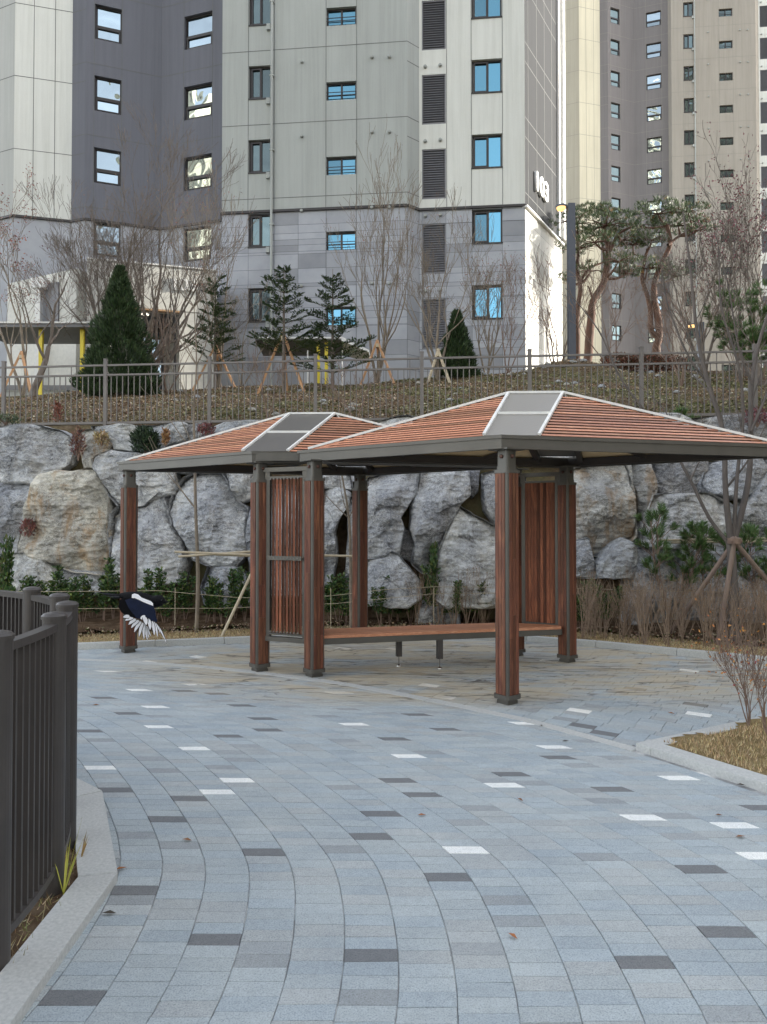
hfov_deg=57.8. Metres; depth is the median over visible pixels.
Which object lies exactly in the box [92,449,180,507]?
boulder
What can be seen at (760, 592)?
twiggy shrub
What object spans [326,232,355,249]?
window
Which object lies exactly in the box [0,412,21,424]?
wall weed
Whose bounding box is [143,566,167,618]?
evergreen shrub
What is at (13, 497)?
boulder
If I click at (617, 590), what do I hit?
evergreen shrub
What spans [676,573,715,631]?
twiggy shrub
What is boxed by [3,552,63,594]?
boulder
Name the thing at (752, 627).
twiggy shrub
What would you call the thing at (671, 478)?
boulder
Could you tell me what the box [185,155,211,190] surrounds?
window
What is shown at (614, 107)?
window
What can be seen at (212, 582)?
evergreen shrub
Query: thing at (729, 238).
bare tree
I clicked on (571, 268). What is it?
street lamp
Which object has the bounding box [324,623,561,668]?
bench
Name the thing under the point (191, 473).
boulder
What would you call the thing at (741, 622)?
twiggy shrub
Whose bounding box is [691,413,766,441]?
boulder
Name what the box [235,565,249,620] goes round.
evergreen shrub
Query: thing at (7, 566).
evergreen shrub
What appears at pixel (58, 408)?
wall weed
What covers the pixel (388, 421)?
boulder
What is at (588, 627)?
twiggy shrub
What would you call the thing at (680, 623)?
twiggy shrub
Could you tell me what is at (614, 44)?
window
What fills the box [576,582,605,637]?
twiggy shrub
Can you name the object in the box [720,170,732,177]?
window
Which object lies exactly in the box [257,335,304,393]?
tree stakes
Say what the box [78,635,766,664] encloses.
kerb back
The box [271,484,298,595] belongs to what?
boulder
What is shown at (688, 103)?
window
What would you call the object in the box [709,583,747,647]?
twiggy shrub
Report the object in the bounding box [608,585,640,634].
twiggy shrub
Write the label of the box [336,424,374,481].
boulder
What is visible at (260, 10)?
window
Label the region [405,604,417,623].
evergreen shrub
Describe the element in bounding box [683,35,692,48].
window
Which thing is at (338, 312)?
window
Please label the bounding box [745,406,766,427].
wall weed
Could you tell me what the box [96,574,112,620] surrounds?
evergreen shrub
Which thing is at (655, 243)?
window
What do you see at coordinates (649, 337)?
window
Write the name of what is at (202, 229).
window
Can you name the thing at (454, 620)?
twiggy shrub
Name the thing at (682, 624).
twiggy shrub
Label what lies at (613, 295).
window
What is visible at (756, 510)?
boulder
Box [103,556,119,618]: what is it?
evergreen shrub
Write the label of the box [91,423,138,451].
boulder
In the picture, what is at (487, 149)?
window
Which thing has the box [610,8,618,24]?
window
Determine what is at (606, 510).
boulder
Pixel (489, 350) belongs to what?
bare tree
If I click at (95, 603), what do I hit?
evergreen shrub
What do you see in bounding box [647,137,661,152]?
window
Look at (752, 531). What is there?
shrub
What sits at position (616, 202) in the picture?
window
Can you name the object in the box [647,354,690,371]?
azalea shrub
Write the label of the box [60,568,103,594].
boulder
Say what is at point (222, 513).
boulder
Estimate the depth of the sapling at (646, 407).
11.09 m
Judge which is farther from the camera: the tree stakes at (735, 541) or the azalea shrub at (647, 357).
the azalea shrub at (647, 357)
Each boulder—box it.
[0,424,79,484]
[0,481,29,555]
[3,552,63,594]
[17,467,115,574]
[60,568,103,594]
[76,429,112,467]
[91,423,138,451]
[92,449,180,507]
[107,492,192,591]
[137,422,190,453]
[162,422,187,444]
[167,473,249,567]
[169,441,221,474]
[187,423,212,440]
[200,566,249,607]
[212,420,270,434]
[225,473,252,503]
[245,509,249,571]
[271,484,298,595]
[323,475,353,490]
[324,486,351,584]
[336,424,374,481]
[344,496,351,601]
[367,473,418,557]
[368,551,421,608]
[377,415,420,426]
[400,528,413,561]
[409,471,470,573]
[415,591,460,624]
[435,506,494,609]
[469,470,479,498]
[480,470,494,523]
[540,456,572,457]
[574,465,636,556]
[576,537,596,578]
[593,537,638,579]
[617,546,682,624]
[631,464,657,523]
[633,492,732,549]
[651,461,708,493]
[655,412,697,425]
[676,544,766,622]
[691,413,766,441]
[697,458,766,500]
[731,472,766,544]
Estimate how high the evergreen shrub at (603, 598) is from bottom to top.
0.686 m
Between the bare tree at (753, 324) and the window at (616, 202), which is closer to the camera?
the bare tree at (753, 324)
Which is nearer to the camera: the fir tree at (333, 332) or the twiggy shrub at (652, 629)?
the twiggy shrub at (652, 629)
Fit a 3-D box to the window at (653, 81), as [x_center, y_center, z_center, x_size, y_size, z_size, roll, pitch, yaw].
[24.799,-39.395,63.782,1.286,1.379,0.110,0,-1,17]
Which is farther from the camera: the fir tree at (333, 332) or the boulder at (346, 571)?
the fir tree at (333, 332)
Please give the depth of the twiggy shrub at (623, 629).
9.34 m
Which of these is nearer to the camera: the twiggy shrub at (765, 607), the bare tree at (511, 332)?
the twiggy shrub at (765, 607)
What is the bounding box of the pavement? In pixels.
[20,660,766,1023]
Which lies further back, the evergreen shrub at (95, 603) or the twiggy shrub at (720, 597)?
the evergreen shrub at (95, 603)
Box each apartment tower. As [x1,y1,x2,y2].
[0,0,565,392]
[562,0,766,371]
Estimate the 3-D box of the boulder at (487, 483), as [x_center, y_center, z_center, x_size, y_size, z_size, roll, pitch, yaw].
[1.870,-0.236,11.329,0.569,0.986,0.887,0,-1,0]
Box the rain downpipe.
[31,278,48,378]
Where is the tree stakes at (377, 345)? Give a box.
[360,340,394,383]
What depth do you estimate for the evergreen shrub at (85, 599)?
10.39 m
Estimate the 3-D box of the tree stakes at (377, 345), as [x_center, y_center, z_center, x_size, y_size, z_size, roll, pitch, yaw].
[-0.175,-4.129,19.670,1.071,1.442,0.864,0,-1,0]
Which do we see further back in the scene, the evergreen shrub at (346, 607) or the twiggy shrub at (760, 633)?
the evergreen shrub at (346, 607)
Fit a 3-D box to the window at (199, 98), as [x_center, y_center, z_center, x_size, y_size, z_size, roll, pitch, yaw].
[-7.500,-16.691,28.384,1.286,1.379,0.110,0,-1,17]
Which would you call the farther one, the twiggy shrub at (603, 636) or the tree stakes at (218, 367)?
the tree stakes at (218, 367)
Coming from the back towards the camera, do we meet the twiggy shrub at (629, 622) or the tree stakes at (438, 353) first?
the tree stakes at (438, 353)
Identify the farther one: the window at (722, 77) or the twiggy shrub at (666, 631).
the window at (722, 77)
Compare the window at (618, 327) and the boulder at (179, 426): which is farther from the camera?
the window at (618, 327)
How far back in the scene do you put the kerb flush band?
6.33 m
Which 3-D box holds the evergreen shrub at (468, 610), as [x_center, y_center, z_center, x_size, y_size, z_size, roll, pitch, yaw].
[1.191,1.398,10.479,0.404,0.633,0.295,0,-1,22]
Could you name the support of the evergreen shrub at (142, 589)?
on the planting bed soil
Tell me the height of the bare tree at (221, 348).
6.817 m
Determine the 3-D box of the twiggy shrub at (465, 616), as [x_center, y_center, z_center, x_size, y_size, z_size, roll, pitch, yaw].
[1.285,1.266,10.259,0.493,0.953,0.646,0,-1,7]
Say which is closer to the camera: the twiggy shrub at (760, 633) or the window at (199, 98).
the twiggy shrub at (760, 633)
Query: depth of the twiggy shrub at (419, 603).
10.40 m
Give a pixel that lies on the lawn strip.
(381, 626)
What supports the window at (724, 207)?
in the apartment tower at (645, 80)
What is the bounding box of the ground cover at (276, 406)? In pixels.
[0,359,766,422]
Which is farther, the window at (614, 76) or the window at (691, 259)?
the window at (614, 76)
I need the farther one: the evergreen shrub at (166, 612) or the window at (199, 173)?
the window at (199, 173)
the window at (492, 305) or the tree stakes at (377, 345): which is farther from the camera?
the window at (492, 305)
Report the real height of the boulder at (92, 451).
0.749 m
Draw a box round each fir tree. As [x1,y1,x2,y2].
[182,271,245,388]
[247,264,325,392]
[288,271,377,389]
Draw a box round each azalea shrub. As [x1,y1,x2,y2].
[599,352,637,370]
[623,355,663,371]
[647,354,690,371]
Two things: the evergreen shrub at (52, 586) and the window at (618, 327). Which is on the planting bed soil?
the evergreen shrub at (52, 586)
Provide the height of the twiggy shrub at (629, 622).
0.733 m
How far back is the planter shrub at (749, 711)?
5.31 m
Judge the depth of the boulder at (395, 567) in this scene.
10.46 m
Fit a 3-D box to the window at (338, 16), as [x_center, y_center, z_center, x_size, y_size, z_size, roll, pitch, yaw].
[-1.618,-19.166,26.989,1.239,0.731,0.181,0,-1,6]
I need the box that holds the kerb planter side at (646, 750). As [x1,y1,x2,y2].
[641,715,766,754]
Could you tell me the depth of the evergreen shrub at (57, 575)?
10.62 m
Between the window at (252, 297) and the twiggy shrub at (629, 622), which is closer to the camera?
the twiggy shrub at (629, 622)
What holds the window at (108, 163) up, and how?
in the apartment tower at (294, 100)
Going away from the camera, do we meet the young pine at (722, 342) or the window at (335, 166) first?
the young pine at (722, 342)
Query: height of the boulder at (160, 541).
1.635 m
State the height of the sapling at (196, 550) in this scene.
5.895 m
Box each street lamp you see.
[555,203,575,359]
[688,322,704,370]
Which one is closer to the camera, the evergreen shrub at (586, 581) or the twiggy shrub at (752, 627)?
the twiggy shrub at (752, 627)
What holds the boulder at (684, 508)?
on the ground at (473, 505)
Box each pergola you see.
[117,412,528,671]
[263,391,766,704]
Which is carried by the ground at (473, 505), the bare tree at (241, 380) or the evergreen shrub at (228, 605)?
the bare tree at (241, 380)
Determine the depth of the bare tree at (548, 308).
20.67 m
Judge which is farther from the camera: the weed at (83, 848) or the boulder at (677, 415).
the boulder at (677, 415)
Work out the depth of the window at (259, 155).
27.23 m
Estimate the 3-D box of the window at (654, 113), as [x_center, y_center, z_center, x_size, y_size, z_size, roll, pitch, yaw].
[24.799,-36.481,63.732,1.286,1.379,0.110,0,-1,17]
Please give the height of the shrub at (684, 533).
1.767 m
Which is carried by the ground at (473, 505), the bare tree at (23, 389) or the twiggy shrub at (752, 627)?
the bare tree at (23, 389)
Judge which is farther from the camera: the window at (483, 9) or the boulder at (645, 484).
the window at (483, 9)
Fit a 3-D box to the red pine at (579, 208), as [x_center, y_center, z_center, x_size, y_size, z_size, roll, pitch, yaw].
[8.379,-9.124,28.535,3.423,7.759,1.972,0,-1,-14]
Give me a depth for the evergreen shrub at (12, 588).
10.23 m
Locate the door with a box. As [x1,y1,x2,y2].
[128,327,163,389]
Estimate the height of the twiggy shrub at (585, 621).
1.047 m
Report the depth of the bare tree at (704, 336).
18.50 m
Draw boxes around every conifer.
[69,263,163,396]
[434,308,482,377]
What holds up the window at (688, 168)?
in the apartment tower at (645, 80)
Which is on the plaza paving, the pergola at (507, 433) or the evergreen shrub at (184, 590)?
the pergola at (507, 433)
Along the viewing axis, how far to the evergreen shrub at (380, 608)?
10.34 m
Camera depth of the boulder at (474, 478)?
11.23 m
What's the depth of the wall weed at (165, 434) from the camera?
11.60 m
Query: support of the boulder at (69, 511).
on the ground at (473, 505)
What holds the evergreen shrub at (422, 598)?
on the planting bed soil
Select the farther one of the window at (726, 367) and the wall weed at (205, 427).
the window at (726, 367)
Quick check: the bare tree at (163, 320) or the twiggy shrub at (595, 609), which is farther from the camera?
the bare tree at (163, 320)
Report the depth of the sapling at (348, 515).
10.27 m
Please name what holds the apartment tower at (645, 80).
on the ground at (473, 505)
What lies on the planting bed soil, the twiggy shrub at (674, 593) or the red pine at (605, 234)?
the twiggy shrub at (674, 593)
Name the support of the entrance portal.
on the ground at (473, 505)
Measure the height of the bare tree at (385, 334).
7.131 m
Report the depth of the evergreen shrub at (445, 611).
10.42 m
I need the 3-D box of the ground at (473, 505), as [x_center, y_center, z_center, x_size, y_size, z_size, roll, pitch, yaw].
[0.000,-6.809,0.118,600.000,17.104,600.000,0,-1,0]
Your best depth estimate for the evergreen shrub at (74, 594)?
10.26 m
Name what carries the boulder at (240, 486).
on the boulder at (222, 513)
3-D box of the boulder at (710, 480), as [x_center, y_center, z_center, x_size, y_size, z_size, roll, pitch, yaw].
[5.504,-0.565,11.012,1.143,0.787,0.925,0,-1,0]
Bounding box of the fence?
[0,344,766,425]
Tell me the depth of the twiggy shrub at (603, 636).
9.46 m
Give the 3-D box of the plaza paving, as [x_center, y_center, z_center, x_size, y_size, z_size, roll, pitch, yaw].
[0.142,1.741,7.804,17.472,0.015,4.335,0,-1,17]
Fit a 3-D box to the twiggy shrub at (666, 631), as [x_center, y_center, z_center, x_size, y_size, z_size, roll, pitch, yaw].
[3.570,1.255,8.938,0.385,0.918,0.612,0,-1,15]
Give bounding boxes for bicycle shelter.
[0,321,98,395]
[256,337,369,383]
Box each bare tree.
[0,162,47,395]
[0,232,96,396]
[15,96,255,380]
[61,152,262,387]
[137,303,221,392]
[149,161,261,386]
[205,274,312,386]
[323,125,449,382]
[346,183,502,379]
[446,233,528,373]
[482,250,557,372]
[511,243,615,361]
[520,163,766,645]
[546,221,682,367]
[620,269,720,385]
[631,187,766,373]
[674,111,766,375]
[702,272,766,385]
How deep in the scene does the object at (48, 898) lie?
2.78 m
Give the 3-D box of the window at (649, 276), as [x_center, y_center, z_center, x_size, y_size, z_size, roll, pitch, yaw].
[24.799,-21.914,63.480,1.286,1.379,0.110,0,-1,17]
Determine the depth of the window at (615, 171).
63.47 m
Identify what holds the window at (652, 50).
in the apartment tower at (645, 80)
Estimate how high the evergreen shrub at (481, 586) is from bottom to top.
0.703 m
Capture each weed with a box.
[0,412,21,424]
[19,517,37,537]
[52,400,63,422]
[55,820,83,894]
[68,426,86,460]
[79,831,87,856]
[92,429,109,445]
[160,427,170,445]
[197,422,215,435]
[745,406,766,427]
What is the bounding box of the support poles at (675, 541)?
[661,537,766,543]
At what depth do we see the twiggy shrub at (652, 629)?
9.74 m
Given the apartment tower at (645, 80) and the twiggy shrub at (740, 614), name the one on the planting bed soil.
the twiggy shrub at (740, 614)
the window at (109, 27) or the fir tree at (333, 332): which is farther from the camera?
the window at (109, 27)
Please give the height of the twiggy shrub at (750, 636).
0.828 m
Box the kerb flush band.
[78,658,635,751]
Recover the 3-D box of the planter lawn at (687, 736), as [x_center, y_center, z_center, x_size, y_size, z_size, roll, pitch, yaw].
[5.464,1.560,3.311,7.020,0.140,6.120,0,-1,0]
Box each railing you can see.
[0,586,78,971]
[11,848,76,956]
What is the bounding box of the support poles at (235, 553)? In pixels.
[174,550,351,636]
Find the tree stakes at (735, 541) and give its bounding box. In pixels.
[670,536,766,644]
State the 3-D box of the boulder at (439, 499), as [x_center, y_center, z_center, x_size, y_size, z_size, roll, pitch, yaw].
[0.900,0.120,11.213,0.986,1.741,1.046,0,-1,0]
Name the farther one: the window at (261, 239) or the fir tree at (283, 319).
the window at (261, 239)
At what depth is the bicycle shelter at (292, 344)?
23.54 m
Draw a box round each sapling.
[140,228,232,632]
[233,342,291,417]
[277,363,380,627]
[321,360,380,417]
[617,395,664,415]
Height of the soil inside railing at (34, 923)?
0.041 m
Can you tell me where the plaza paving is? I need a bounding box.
[78,639,766,745]
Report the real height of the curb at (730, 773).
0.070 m
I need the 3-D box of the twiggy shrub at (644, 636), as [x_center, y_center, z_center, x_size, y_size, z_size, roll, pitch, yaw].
[3.294,1.188,8.933,0.557,1.064,0.640,0,-1,-18]
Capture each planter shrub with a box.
[691,598,766,725]
[726,626,766,733]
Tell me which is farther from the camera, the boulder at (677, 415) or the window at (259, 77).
the window at (259, 77)
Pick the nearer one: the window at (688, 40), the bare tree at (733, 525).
the bare tree at (733, 525)
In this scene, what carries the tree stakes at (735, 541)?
on the planting bed soil
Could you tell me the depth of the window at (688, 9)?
62.78 m
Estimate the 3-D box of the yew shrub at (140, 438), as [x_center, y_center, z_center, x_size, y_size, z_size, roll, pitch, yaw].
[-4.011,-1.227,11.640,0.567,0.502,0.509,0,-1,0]
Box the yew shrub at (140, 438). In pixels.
[128,424,162,452]
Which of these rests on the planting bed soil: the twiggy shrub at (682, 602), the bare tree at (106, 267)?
the twiggy shrub at (682, 602)
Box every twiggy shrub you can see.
[406,568,432,624]
[415,567,453,623]
[439,582,471,623]
[454,568,486,623]
[466,564,494,622]
[479,609,492,622]
[576,569,605,638]
[576,569,610,634]
[576,581,612,635]
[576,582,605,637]
[577,582,604,628]
[584,590,616,638]
[602,581,632,632]
[606,568,649,638]
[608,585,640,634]
[611,586,645,636]
[623,564,673,644]
[625,581,666,640]
[631,576,661,629]
[631,584,657,632]
[634,569,671,631]
[644,577,676,645]
[650,581,692,633]
[651,576,699,630]
[658,567,696,625]
[667,589,699,642]
[670,569,700,640]
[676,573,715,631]
[683,575,730,642]
[686,575,736,646]
[690,569,724,629]
[704,561,750,629]
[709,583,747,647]
[721,586,766,647]
[725,587,750,640]
[729,582,764,645]
[730,578,765,638]
[738,573,762,633]
[738,574,766,637]
[739,588,754,632]
[741,576,766,621]
[745,584,766,648]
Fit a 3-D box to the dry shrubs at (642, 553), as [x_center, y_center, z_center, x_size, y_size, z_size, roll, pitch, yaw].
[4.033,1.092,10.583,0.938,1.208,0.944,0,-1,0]
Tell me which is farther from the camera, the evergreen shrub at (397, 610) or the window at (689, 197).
the window at (689, 197)
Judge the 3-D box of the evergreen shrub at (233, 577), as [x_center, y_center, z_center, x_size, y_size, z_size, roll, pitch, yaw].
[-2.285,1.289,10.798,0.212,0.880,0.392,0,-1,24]
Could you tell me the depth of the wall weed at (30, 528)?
11.38 m
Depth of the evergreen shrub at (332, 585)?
10.51 m
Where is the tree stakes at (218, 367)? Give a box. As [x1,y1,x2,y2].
[192,346,235,390]
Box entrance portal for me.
[7,257,216,389]
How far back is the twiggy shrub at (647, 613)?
9.59 m
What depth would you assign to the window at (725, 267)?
62.06 m
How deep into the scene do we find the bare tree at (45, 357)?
18.93 m
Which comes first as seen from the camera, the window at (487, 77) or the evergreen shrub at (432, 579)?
the evergreen shrub at (432, 579)
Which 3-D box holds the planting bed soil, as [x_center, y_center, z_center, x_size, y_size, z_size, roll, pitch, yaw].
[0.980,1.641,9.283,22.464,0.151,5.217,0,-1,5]
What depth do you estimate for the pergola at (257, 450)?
8.43 m
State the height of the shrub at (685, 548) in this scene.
1.457 m
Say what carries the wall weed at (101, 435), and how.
on the boulder at (92, 451)
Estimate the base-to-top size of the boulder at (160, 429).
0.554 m
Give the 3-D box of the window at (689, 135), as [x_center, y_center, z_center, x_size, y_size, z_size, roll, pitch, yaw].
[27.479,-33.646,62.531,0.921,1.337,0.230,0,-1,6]
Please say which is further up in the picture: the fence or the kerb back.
the fence
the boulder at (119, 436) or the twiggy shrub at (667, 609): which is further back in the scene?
the boulder at (119, 436)
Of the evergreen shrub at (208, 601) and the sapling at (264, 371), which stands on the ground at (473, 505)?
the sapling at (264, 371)
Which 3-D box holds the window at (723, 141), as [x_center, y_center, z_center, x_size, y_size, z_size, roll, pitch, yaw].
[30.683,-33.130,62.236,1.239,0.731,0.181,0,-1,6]
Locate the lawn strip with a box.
[78,626,765,655]
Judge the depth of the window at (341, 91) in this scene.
26.96 m
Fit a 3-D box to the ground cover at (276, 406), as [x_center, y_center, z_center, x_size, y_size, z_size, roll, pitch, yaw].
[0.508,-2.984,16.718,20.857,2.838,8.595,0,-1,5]
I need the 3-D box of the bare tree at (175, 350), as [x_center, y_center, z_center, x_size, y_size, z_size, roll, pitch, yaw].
[-6.975,-7.727,22.795,5.814,8.280,5.881,0,-1,0]
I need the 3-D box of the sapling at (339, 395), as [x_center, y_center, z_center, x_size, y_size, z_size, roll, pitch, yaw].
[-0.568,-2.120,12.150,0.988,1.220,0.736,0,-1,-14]
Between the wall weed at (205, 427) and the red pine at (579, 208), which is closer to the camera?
the wall weed at (205, 427)
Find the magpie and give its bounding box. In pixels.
[95,591,167,642]
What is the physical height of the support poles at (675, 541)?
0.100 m
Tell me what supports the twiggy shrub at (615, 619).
on the planting bed soil
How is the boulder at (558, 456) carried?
on the ground at (473, 505)
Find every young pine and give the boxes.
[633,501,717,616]
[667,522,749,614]
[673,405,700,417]
[701,277,766,381]
[719,318,766,383]
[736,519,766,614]
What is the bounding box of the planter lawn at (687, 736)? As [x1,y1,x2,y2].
[668,716,766,774]
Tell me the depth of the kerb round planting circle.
2.77 m
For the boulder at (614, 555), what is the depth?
10.27 m
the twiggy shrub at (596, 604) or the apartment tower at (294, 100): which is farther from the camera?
the apartment tower at (294, 100)
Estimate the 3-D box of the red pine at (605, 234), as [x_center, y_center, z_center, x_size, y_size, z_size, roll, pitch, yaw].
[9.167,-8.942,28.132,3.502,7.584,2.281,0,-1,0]
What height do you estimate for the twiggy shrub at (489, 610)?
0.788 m
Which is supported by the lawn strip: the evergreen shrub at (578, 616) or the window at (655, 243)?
the evergreen shrub at (578, 616)
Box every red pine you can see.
[548,200,618,359]
[575,198,649,361]
[617,193,719,371]
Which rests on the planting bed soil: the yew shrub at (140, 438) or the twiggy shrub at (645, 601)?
the twiggy shrub at (645, 601)
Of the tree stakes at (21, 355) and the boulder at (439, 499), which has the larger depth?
the tree stakes at (21, 355)
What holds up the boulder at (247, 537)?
on the ground at (473, 505)
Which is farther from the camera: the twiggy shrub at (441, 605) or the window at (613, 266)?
the window at (613, 266)
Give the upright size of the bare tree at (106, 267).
8.402 m
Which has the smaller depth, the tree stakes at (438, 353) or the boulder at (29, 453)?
the boulder at (29, 453)
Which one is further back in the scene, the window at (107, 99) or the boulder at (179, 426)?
the window at (107, 99)
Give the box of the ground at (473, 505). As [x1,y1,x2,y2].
[0,360,766,636]
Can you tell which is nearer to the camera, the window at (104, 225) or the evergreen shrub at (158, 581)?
the evergreen shrub at (158, 581)
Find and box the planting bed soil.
[78,612,765,645]
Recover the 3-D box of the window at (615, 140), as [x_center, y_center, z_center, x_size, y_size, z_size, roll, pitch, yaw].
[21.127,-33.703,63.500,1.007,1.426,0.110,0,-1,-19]
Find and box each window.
[43,282,59,320]
[93,223,119,257]
[94,148,120,185]
[95,5,121,43]
[95,77,120,114]
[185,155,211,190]
[185,226,210,261]
[186,13,211,49]
[186,84,211,119]
[248,0,270,26]
[248,67,269,99]
[248,141,269,173]
[248,215,269,247]
[248,289,269,322]
[326,157,355,174]
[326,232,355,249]
[326,307,355,325]
[327,8,355,25]
[327,82,355,100]
[471,0,501,19]
[471,60,502,93]
[471,135,502,168]
[472,210,502,243]
[472,285,502,319]
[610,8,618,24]
[611,40,618,55]
[611,71,618,86]
[611,103,618,118]
[611,134,619,150]
[611,166,619,181]
[611,198,619,213]
[612,263,619,276]
[612,293,620,308]
[612,325,620,340]
[646,11,660,27]
[646,42,660,58]
[646,74,660,89]
[647,105,661,121]
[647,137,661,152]
[647,168,661,184]
[647,200,661,215]
[647,232,661,247]
[648,265,661,279]
[648,328,662,342]
[650,296,662,309]
[683,3,692,16]
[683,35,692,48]
[684,67,692,80]
[684,98,693,112]
[684,131,693,144]
[684,163,693,176]
[685,195,694,208]
[685,259,694,273]
[685,292,694,305]
[685,327,694,338]
[686,356,695,370]
[719,9,731,16]
[719,41,731,48]
[719,73,731,80]
[720,105,732,112]
[720,138,732,144]
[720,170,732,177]
[720,202,733,209]
[721,267,732,274]
[724,365,734,370]
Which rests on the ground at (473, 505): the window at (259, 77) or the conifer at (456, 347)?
the conifer at (456, 347)
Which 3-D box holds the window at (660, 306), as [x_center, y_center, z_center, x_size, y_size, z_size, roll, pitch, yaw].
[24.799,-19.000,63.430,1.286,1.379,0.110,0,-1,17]
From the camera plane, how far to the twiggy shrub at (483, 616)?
10.27 m
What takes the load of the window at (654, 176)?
in the apartment tower at (645, 80)
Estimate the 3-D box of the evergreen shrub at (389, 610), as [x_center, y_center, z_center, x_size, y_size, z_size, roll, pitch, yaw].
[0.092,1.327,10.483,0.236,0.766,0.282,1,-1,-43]
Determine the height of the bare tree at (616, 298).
3.952 m
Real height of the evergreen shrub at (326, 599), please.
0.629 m
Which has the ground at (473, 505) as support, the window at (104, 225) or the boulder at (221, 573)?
the boulder at (221, 573)
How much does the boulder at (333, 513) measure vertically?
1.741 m
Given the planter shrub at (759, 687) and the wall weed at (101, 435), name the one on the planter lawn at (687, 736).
the planter shrub at (759, 687)
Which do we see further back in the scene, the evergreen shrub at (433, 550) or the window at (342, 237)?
the window at (342, 237)
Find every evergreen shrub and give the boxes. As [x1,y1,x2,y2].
[0,533,14,589]
[5,585,19,590]
[19,575,36,590]
[34,579,58,595]
[49,564,72,592]
[65,583,81,609]
[69,574,92,621]
[82,589,100,617]
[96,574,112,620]
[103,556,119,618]
[137,587,147,622]
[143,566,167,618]
[154,590,173,622]
[166,581,185,619]
[176,571,195,619]
[202,586,214,622]
[206,575,219,622]
[213,582,235,626]
[226,567,243,618]
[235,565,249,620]
[324,584,336,623]
[327,572,348,625]
[339,593,348,624]
[368,586,387,626]
[383,575,394,624]
[393,608,401,620]
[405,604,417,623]
[415,576,426,618]
[420,557,441,623]
[428,540,438,585]
[441,593,449,623]
[450,580,462,620]
[459,596,471,621]
[470,581,487,622]
[576,594,585,627]
[580,578,600,626]
[595,585,612,628]
[612,585,624,625]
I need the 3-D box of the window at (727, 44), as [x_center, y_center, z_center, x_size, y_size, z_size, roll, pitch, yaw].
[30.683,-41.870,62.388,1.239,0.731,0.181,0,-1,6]
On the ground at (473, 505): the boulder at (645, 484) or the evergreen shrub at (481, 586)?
the boulder at (645, 484)
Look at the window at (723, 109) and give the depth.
62.30 m
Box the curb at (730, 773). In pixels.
[636,740,766,792]
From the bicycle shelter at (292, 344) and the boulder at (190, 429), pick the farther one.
the bicycle shelter at (292, 344)
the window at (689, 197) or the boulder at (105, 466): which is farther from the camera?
the window at (689, 197)
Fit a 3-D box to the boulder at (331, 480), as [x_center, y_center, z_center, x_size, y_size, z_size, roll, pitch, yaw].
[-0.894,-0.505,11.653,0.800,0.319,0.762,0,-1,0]
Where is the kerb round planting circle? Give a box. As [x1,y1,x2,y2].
[0,778,117,1023]
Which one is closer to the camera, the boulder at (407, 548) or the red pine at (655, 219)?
the boulder at (407, 548)
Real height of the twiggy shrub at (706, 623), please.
0.935 m
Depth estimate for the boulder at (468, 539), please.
10.57 m
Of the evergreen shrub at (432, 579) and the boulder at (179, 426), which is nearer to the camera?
the evergreen shrub at (432, 579)
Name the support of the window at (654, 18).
in the apartment tower at (645, 80)
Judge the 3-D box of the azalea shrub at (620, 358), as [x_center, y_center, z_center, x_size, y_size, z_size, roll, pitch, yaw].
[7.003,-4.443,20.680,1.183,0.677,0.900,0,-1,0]
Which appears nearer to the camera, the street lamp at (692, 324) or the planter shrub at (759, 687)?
the planter shrub at (759, 687)
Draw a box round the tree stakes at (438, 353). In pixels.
[428,348,450,382]
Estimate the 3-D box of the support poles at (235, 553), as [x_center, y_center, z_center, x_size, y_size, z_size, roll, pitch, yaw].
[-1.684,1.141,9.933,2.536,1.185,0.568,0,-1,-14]
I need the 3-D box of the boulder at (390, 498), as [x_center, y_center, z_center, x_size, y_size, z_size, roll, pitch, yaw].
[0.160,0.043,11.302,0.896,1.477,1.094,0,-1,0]
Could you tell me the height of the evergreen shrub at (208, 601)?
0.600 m
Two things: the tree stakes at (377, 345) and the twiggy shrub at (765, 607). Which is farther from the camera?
the tree stakes at (377, 345)
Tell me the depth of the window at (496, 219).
26.76 m
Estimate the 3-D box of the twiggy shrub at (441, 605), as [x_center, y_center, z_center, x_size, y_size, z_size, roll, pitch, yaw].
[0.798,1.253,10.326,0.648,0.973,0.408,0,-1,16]
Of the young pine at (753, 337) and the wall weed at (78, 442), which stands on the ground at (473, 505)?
the young pine at (753, 337)
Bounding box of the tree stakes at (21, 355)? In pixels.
[0,351,30,396]
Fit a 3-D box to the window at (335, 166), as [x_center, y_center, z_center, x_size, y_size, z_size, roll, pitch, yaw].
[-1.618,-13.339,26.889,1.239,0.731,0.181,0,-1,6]

